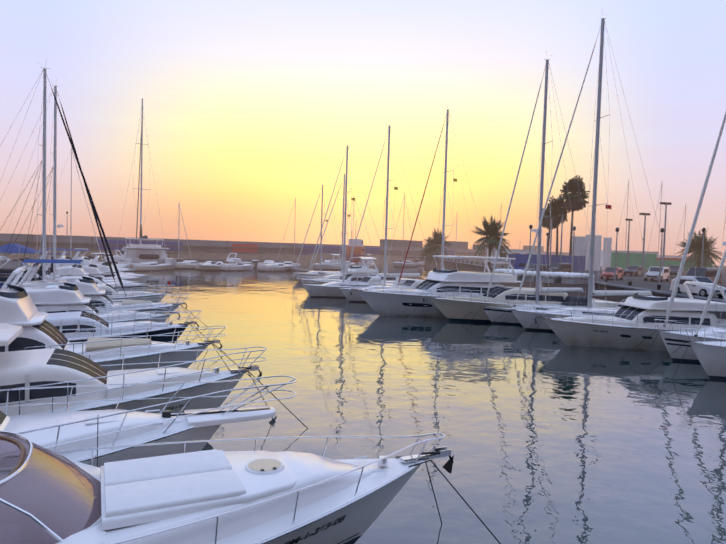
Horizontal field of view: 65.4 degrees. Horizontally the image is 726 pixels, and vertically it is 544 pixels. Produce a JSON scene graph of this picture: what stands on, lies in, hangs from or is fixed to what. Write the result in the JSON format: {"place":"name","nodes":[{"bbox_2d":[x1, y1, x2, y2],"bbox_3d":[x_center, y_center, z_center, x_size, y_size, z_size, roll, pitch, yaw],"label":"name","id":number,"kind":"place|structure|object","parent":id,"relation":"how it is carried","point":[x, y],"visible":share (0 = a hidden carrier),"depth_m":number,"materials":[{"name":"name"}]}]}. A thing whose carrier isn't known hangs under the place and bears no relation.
{"place":"outdoors","nodes":[
{"label":"outdoors","id":0,"kind":"place"},
{"bbox_2d":[0,243,40,267],"bbox_3d":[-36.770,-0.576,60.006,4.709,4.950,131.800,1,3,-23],"label":"awning","id":1,"kind":"object","parent":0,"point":[17,248],"visible":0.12,"depth_m":55.26,"materials":[{"name":"fabric"}]},
{"bbox_2d":[40,147,103,262],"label":"sailboat","id":2,"kind":"object","parent":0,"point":[70,254],"visible":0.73,"depth_m":83.90,"materials":[{"name":"grey metal"}]},
{"bbox_2d":[176,259,281,266],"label":"quay","id":3,"kind":"structure","parent":0,"point":[224,260],"depth_m":137.59,"materials":[{"name":"concrete"}]},
{"bbox_2d":[0,0,725,258],"label":"sky","id":4,"kind":"structure","parent":0,"point":[250,107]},
{"bbox_2d":[134,259,725,543],"bbox_3d":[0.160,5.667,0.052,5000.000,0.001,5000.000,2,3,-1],"label":"water","id":5,"kind":"structure","parent":0,"point":[551,437],"depth_m":19.75,"materials":[{"name":"grey liquid"}]},
{"bbox_2d":[0,253,60,278],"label":"motor yacht","id":6,"kind":"object","parent":5,"relation":"on","point":[13,264],"visible":0.15,"depth_m":57.72,"materials":[{"name":"blue"}]},
{"bbox_2d":[34,248,73,269],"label":"motorboat","id":7,"kind":"object","parent":5,"relation":"on","point":[62,264],"visible":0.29,"depth_m":72.78,"materials":[{"name":"blue"}]},
{"bbox_2d":[0,80,119,290],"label":"sailboat","id":8,"kind":"object","parent":5,"relation":"on","point":[48,272],"visible":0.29,"depth_m":46.76,"materials":[{"name":"white metal"}]},
{"bbox_2d":[0,59,133,301],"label":"sailboat","id":9,"kind":"object","parent":5,"relation":"on","point":[42,274],"visible":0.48,"depth_m":38.19,"materials":[{"name":"white metal"}]},
{"bbox_2d":[40,255,139,282],"bbox_3d":[-27.915,0.013,56.321,10.719,5.420,3.500,1,3,-23],"label":"motorboat","id":10,"kind":"object","parent":5,"relation":"on","point":[76,271],"visible":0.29,"depth_m":54.97,"materials":[{"name":"white"}]},
{"bbox_2d":[1,266,182,322],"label":"boat","id":11,"kind":"object","parent":5,"relation":"on","point":[67,297],"visible":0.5,"depth_m":29.85,"materials":[{"name":"white plastic"}]},
{"bbox_2d":[60,243,134,269],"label":"motorboat","id":12,"kind":"object","parent":5,"relation":"on","point":[91,258],"visible":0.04,"depth_m":81.47,"materials":[{"name":"white plastic"}]},
{"bbox_2d":[56,256,141,280],"bbox_3d":[-28.510,-0.142,61.308,8.661,5.260,3.500,1,3,-23],"label":"motorboat","id":13,"kind":"object","parent":5,"relation":"on","point":[92,270],"visible":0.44,"depth_m":60.36,"materials":[{"name":"white plastic"}]},
{"bbox_2d":[73,248,130,268],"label":"motorboat","id":14,"kind":"object","parent":5,"relation":"on","point":[128,267],"visible":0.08,"depth_m":87.92,"materials":[{"name":"white plastic"}]},
{"bbox_2d":[56,275,149,290],"bbox_3d":[-25.876,1.665,52.201,11.709,2.602,3.500,1,3,-23],"label":"motorboat","id":15,"kind":"object","parent":5,"relation":"on","point":[98,280],"visible":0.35,"depth_m":52.66,"materials":[{"name":"white plastic"}]},
{"bbox_2d":[73,249,135,272],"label":"motorboat","id":16,"kind":"object","parent":5,"relation":"on","point":[87,261],"visible":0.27,"depth_m":76.70,"materials":[{"name":"white plastic"}]},
{"bbox_2d":[16,259,205,325],"bbox_3d":[-16.534,1.168,35.729,13.510,5.584,4.379,1,3,-23],"label":"flybridge boat","id":17,"kind":"object","parent":5,"relation":"on","point":[87,286],"visible":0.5,"depth_m":34.61,"materials":[{"name":"white plastic"}]},
{"bbox_2d":[91,252,134,273],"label":"motorboat","id":18,"kind":"object","parent":5,"relation":"on","point":[96,254],"visible":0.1,"depth_m":68.69,"materials":[{"name":"white plastic"}]},
{"bbox_2d":[98,262,132,268],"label":"motorboat","id":19,"kind":"object","parent":5,"relation":"on","point":[121,265],"visible":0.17,"depth_m":92.92,"materials":[{"name":"white plastic"}]},
{"bbox_2d":[101,250,132,263],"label":"boat","id":20,"kind":"object","parent":5,"relation":"on","point":[117,258],"visible":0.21,"depth_m":106.14,"materials":[{"name":"white plastic"}]},
{"bbox_2d":[92,255,149,283],"bbox_3d":[-29.427,-0.363,65.678,8.984,5.264,3.500,1,3,-23],"label":"motorboat","id":21,"kind":"object","parent":5,"relation":"on","point":[104,268],"visible":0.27,"depth_m":64.73,"materials":[{"name":"white plastic"}]},
{"bbox_2d":[0,256,255,380],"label":"motor yacht","id":22,"kind":"object","parent":5,"relation":"on","point":[18,307],"visible":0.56,"depth_m":20.86,"materials":[{"name":"white plastic"}]},
{"bbox_2d":[45,310,225,353],"bbox_3d":[-12.441,3.192,27.243,11.810,2.525,3.892,1,3,-23],"label":"cruiser boat","id":23,"kind":"object","parent":5,"relation":"on","point":[84,321],"visible":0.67,"depth_m":26.64,"materials":[{"name":"white"}]},
{"bbox_2d":[97,284,174,302],"bbox_3d":[-20.462,2.224,44.754,10.620,2.454,3.991,1,3,-23],"label":"cruiser boat","id":24,"kind":"object","parent":5,"relation":"on","point":[108,288],"visible":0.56,"depth_m":45.07,"materials":[{"name":"white plastic"}]},
{"bbox_2d":[117,99,175,269],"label":"catamaran","id":25,"kind":"object","parent":5,"relation":"on","point":[140,252],"visible":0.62,"depth_m":113.82,"materials":[{"name":"grey"}]},
{"bbox_2d":[0,375,296,466],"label":"motor yacht","id":26,"kind":"object","parent":5,"relation":"on","point":[62,431],"visible":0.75,"depth_m":11.35,"materials":[{"name":"white plastic"}]},
{"bbox_2d":[127,261,170,270],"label":"boat","id":27,"kind":"object","parent":5,"relation":"on","point":[148,266],"visible":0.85,"depth_m":106.54,"materials":[{"name":"white"}]},
{"bbox_2d":[0,323,307,428],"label":"flybridge boat","id":28,"kind":"object","parent":5,"relation":"on","point":[50,367],"visible":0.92,"depth_m":15.00,"materials":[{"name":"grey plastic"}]},
{"bbox_2d":[167,201,191,258],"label":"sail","id":29,"kind":"object","parent":5,"relation":"on","point":[178,243],"visible":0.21,"depth_m":134.41,"materials":[{"name":"grey"}]},
{"bbox_2d":[175,260,203,268],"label":"boat","id":30,"kind":"object","parent":5,"relation":"on","point":[188,264],"visible":0.58,"depth_m":118.84,"materials":[{"name":"white plastic"}]},
{"bbox_2d":[196,261,211,269],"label":"boat","id":31,"kind":"object","parent":5,"relation":"on","point":[198,267],"visible":0.08,"depth_m":116.44,"materials":[{"name":"white plastic"}]},
{"bbox_2d":[198,261,225,270],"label":"boat","id":32,"kind":"object","parent":5,"relation":"on","point":[214,266],"visible":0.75,"depth_m":115.15,"materials":[{"name":"white plastic"}]},
{"bbox_2d":[220,253,254,270],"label":"boat","id":33,"kind":"object","parent":5,"relation":"on","point":[235,264],"visible":0.96,"depth_m":117.42,"materials":[{"name":"white"}]},
{"bbox_2d":[0,431,500,543],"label":"motor yacht","id":34,"kind":"object","parent":5,"relation":"on","point":[213,496],"visible":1,"depth_m":8.37,"materials":[{"name":"white plastic"}]},
{"bbox_2d":[242,260,258,264],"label":"boat","id":35,"kind":"object","parent":5,"relation":"on","point":[251,263],"visible":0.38,"depth_m":137.83,"materials":[{"name":"white plastic"}]},
{"bbox_2d":[257,260,274,266],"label":"boat","id":36,"kind":"object","parent":5,"relation":"on","point":[266,262],"visible":0.27,"depth_m":133.53,"materials":[{"name":"white plastic"}]},
{"bbox_2d":[257,262,292,271],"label":"boat","id":37,"kind":"object","parent":5,"relation":"on","point":[272,267],"visible":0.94,"depth_m":119.87,"materials":[{"name":"white plastic"}]},
{"bbox_2d":[0,211,568,264],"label":"breakwater wall","id":38,"kind":"structure","parent":5,"relation":"in","point":[207,249],"depth_m":151.27,"materials":[{"name":"concrete"}]},
{"bbox_2d":[279,261,300,267],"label":"boat","id":39,"kind":"object","parent":5,"relation":"on","point":[290,263],"visible":0.29,"depth_m":132.30,"materials":[{"name":"white plastic"}]},
{"bbox_2d":[293,183,349,280],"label":"sailboat","id":40,"kind":"object","parent":5,"relation":"on","point":[311,272],"visible":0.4,"depth_m":89.93,"materials":[{"name":"white"}]},
{"bbox_2d":[311,252,346,269],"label":"boat","id":41,"kind":"object","parent":5,"relation":"on","point":[328,267],"visible":0.69,"depth_m":136.61,"materials":[{"name":"white plastic"}]},
{"bbox_2d":[318,273,342,276],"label":"motorboat","id":42,"kind":"object","parent":5,"relation":"on","point":[325,274],"visible":0.15,"depth_m":84.58,"materials":[{"name":"white plastic"}]},
{"bbox_2d":[307,174,382,278],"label":"sailboat","id":43,"kind":"object","parent":5,"relation":"on","point":[331,276],"visible":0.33,"depth_m":79.99,"materials":[{"name":"white"}]},
{"bbox_2d":[296,251,399,284],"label":"motor yacht","id":44,"kind":"object","parent":5,"relation":"on","point":[353,277],"visible":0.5,"depth_m":68.32,"materials":[{"name":"white plastic"}]},
{"bbox_2d":[300,145,398,297],"bbox_3d":[-1.253,-5.804,63.803,11.744,17.964,3.850,1,3,-23],"label":"sailboat","id":45,"kind":"object","parent":5,"relation":"on","point":[330,289],"visible":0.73,"depth_m":62.92,"materials":[{"name":"white plastic"}]},
{"bbox_2d":[346,261,356,265],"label":"boat","id":46,"kind":"object","parent":5,"relation":"on","point":[352,263],"visible":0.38,"depth_m":152.54,"materials":[{"name":"white plastic"}]},
{"bbox_2d":[345,229,364,265],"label":"building","id":47,"kind":"structure","parent":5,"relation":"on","point":[359,248],"depth_m":168.83,"materials":[{"name":"red paint"}]},
{"bbox_2d":[357,254,373,266],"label":"boat","id":48,"kind":"object","parent":5,"relation":"on","point":[369,263],"visible":0.48,"depth_m":163.93,"materials":[{"name":"white plastic"}]},
{"bbox_2d":[338,125,432,301],"bbox_3d":[3.264,-6.221,59.727,12.244,19.421,3.850,1,3,-23],"label":"sailboat","id":49,"kind":"object","parent":5,"relation":"on","point":[356,297],"visible":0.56,"depth_m":59.13,"materials":[{"name":"white"}]},
{"bbox_2d":[370,273,408,284],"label":"motorboat","id":50,"kind":"object","parent":5,"relation":"on","point":[402,280],"visible":0.08,"depth_m":76.05,"materials":[{"name":"white plastic"}]},
{"bbox_2d":[391,260,417,266],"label":"boat","id":51,"kind":"object","parent":5,"relation":"on","point":[400,263],"visible":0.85,"depth_m":174.02,"materials":[{"name":"white plastic"}]},
{"bbox_2d":[418,261,425,265],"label":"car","id":52,"kind":"object","parent":5,"relation":"on","point":[421,263],"visible":0.23,"depth_m":191.11,"materials":[{"name":"white metal"}]},
{"bbox_2d":[339,247,520,316],"bbox_3d":[7.223,0.907,49.182,20.511,6.340,5.484,1,3,-19],"label":"flybridge boat","id":53,"kind":"object","parent":5,"relation":"on","point":[389,301],"visible":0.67,"depth_m":47.28,"materials":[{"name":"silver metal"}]},
{"bbox_2d":[392,106,491,288],"bbox_3d":[8.820,-6.373,56.114,12.744,20.370,3.850,1,3,-23],"label":"sailboat","id":54,"kind":"object","parent":5,"relation":"in","point":[444,195],"visible":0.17,"depth_m":55.47,"materials":[{"name":"grey metal"}]},
{"bbox_2d":[406,286,618,322],"bbox_3d":[11.975,2.808,46.153,18.011,3.090,5.087,1,3,-13],"label":"motor yacht","id":55,"kind":"object","parent":5,"relation":"on","point":[455,308],"visible":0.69,"depth_m":44.56,"materials":[{"name":"white plastic"}]},
{"bbox_2d":[459,51,616,324],"bbox_3d":[13.824,-6.327,44.231,12.637,21.612,3.850,1,3,-5],"label":"sail boat","id":56,"kind":"object","parent":5,"relation":"on","point":[493,313],"visible":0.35,"depth_m":44.05,"materials":[{"name":"white"}]},
{"bbox_2d":[485,12,676,330],"bbox_3d":[16.691,-7.114,41.139,15.408,23.622,4.149,1,3,-5],"label":"sailboat","id":57,"kind":"object","parent":5,"relation":"on","point":[525,319],"visible":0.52,"depth_m":40.96,"materials":[{"name":"white plastic"}]},
{"bbox_2d":[509,270,725,350],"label":"flybridge boat","id":58,"kind":"object","parent":5,"relation":"on","point":[630,323],"visible":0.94,"depth_m":33.89,"materials":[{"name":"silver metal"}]},
{"bbox_2d":[622,111,725,361],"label":"sail boat","id":59,"kind":"object","parent":5,"relation":"on","point":[673,341],"visible":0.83,"depth_m":30.48,"materials":[{"name":"white"}]},
{"bbox_2d":[645,250,725,379],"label":"sail boat","id":60,"kind":"object","parent":5,"relation":"on","point":[711,356],"visible":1,"depth_m":26.28,"materials":[{"name":"white plastic"}]},
{"bbox_2d":[289,255,725,318],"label":"quay","id":61,"kind":"structure","parent":0,"point":[629,282],"depth_m":65.19,"materials":[{"name":"concrete"}]},
{"bbox_2d":[277,198,312,258],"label":"distant mast","id":62,"kind":"object","parent":61,"relation":"on","point":[294,235],"visible":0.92,"depth_m":148.36,"materials":[{"name":"silver metal"}]},
{"bbox_2d":[337,203,364,259],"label":"distant mast","id":63,"kind":"object","parent":61,"relation":"on","point":[353,234],"visible":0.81,"depth_m":159.32,"materials":[{"name":"grey metal"}]},
{"bbox_2d":[387,193,419,261],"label":"sailboat","id":64,"kind":"object","parent":61,"relation":"on","point":[403,233],"visible":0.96,"depth_m":149.04,"materials":[{"name":"silver metal"}]},
{"bbox_2d":[420,241,439,266],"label":"date palm","id":65,"kind":"object","parent":61,"relation":"on","point":[425,255],"visible":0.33,"depth_m":147.79,"materials":[{"name":"green plant"}]},
{"bbox_2d":[421,227,451,262],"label":"date palm","id":66,"kind":"object","parent":61,"relation":"on","point":[435,240],"visible":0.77,"depth_m":137.67,"materials":[{"name":"green plant"}]},
{"bbox_2d":[440,214,471,264],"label":"distant mast","id":67,"kind":"object","parent":61,"relation":"on","point":[456,235],"visible":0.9,"depth_m":147.52,"materials":[{"name":"grey metal"}]},
{"bbox_2d":[470,214,513,268],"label":"date palm","id":68,"kind":"object","parent":61,"relation":"on","point":[491,233],"visible":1,"depth_m":91.76,"materials":[{"name":"green plant"}]},
{"bbox_2d":[513,263,533,269],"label":"blue car","id":69,"kind":"object","parent":61,"relation":"on","point":[521,266],"visible":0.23,"depth_m":76.81,"materials":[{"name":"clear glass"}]},
{"bbox_2d":[522,264,549,270],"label":"parked car","id":70,"kind":"object","parent":61,"relation":"on","point":[544,266],"visible":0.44,"depth_m":71.78,"materials":[{"name":"grey metal"}]},
{"bbox_2d":[542,203,560,254],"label":"tall palm","id":71,"kind":"object","parent":61,"relation":"on","point":[546,223],"visible":0.33,"depth_m":94.13,"materials":[{"name":"green plant"}]},
{"bbox_2d":[546,217,556,264],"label":"lamp post","id":72,"kind":"object","parent":61,"relation":"on","point":[554,218],"visible":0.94,"depth_m":83.26,"materials":[{"name":"grey metal"}]},
{"bbox_2d":[545,195,570,254],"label":"tall palm","id":73,"kind":"object","parent":61,"relation":"on","point":[555,202],"visible":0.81,"depth_m":93.10,"materials":[{"name":"green plant"}]},
{"bbox_2d":[545,263,571,272],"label":"parked car","id":74,"kind":"object","parent":61,"relation":"on","point":[560,267],"visible":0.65,"depth_m":72.58,"materials":[{"name":"grey metal"}]},
{"bbox_2d":[559,214,565,262],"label":"lamp post","id":75,"kind":"object","parent":61,"relation":"on","point":[562,215],"visible":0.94,"depth_m":86.53,"materials":[{"name":"grey metal"}]},
{"bbox_2d":[557,175,589,255],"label":"tall palm","id":76,"kind":"object","parent":61,"relation":"on","point":[575,201],"visible":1,"depth_m":90.36,"materials":[{"name":"green plant"}]},
{"bbox_2d":[494,225,705,283],"bbox_3d":[39.382,-3.033,94.637,26.831,6.050,89.949,3,3,28],"label":"quay clutter","id":77,"kind":"object","parent":61,"relation":"on","point":[564,277],"visible":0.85,"depth_m":57.11,"materials":[{"name":"grey"}]},
{"bbox_2d":[600,267,623,279],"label":"red hatchback car","id":78,"kind":"object","parent":61,"relation":"on","point":[608,272],"visible":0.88,"depth_m":66.54,"materials":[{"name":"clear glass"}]},
{"bbox_2d":[514,235,712,270],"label":"buildings","id":79,"kind":"structure","parent":61,"relation":"on","point":[608,260],"depth_m":102.25,"materials":[{"name":"grey"}]},
{"bbox_2d":[615,182,635,250],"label":"distant mast","id":80,"kind":"object","parent":61,"relation":"on","point":[624,215],"visible":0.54,"depth_m":135.48,"materials":[{"name":"silver metal"}]},
{"bbox_2d":[600,250,657,266],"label":"white building","id":81,"kind":"structure","parent":61,"relation":"on","point":[620,251],"depth_m":133.71,"materials":[{"name":"paint"}]},
{"bbox_2d":[625,219,632,274],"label":"lamp post","id":82,"kind":"object","parent":61,"relation":"on","point":[629,220],"visible":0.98,"depth_m":85.81,"materials":[{"name":"grey metal"}]},
{"bbox_2d":[623,265,644,275],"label":"parked car","id":83,"kind":"object","parent":61,"relation":"on","point":[633,269],"visible":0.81,"depth_m":81.33,"materials":[{"name":"grey metal"}]},
{"bbox_2d":[639,213,649,275],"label":"lamp post","id":84,"kind":"object","parent":61,"relation":"on","point":[642,267],"visible":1,"depth_m":80.44,"materials":[{"name":"grey metal"}]},
{"bbox_2d":[644,267,669,281],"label":"silver suv","id":85,"kind":"object","parent":61,"relation":"on","point":[653,273],"visible":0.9,"depth_m":66.24,"materials":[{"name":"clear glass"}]},
{"bbox_2d":[647,184,671,255],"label":"distant mast","id":86,"kind":"object","parent":61,"relation":"on","point":[660,208],"visible":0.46,"depth_m":132.41,"materials":[{"name":"grey metal"}]},
{"bbox_2d":[660,202,671,266],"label":"lamp post","id":87,"kind":"object","parent":61,"relation":"on","point":[664,237],"visible":0.92,"depth_m":74.81,"materials":[{"name":"grey metal"}]},
{"bbox_2d":[668,265,683,276],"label":"parked car","id":88,"kind":"object","parent":61,"relation":"on","point":[674,269],"visible":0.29,"depth_m":80.77,"materials":[{"name":"grey metal"}]},
{"bbox_2d":[673,205,687,257],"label":"distant mast","id":89,"kind":"object","parent":61,"relation":"on","point":[684,229],"visible":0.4,"depth_m":138.71,"materials":[{"name":"silver metal"}]},
{"bbox_2d":[669,276,725,297],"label":"white car","id":90,"kind":"object","parent":61,"relation":"on","point":[703,291],"visible":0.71,"depth_m":42.53,"materials":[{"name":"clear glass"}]},
{"bbox_2d":[675,227,725,272],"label":"date palm","id":91,"kind":"object","parent":61,"relation":"on","point":[695,247],"visible":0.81,"depth_m":93.50,"materials":[{"name":"green plant"}]},
{"bbox_2d":[685,267,722,285],"bbox_3d":[32.925,0.555,54.995,4.925,1.942,1.940,0,3,-35],"label":"dark van","id":92,"kind":"object","parent":61,"relation":"on","point":[710,273],"visible":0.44,"depth_m":54.42,"materials":[{"name":"metal"}]},
{"bbox_2d":[486,248,536,263],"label":"white building","id":93,"kind":"structure","parent":0,"point":[520,251],"depth_m":135.60,"materials":[{"name":"paint"}]},
{"bbox_2d":[658,255,688,259],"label":"white building","id":94,"kind":"structure","parent":0,"point":[672,256],"depth_m":218.88,"materials":[{"name":"paint"}]}
]}

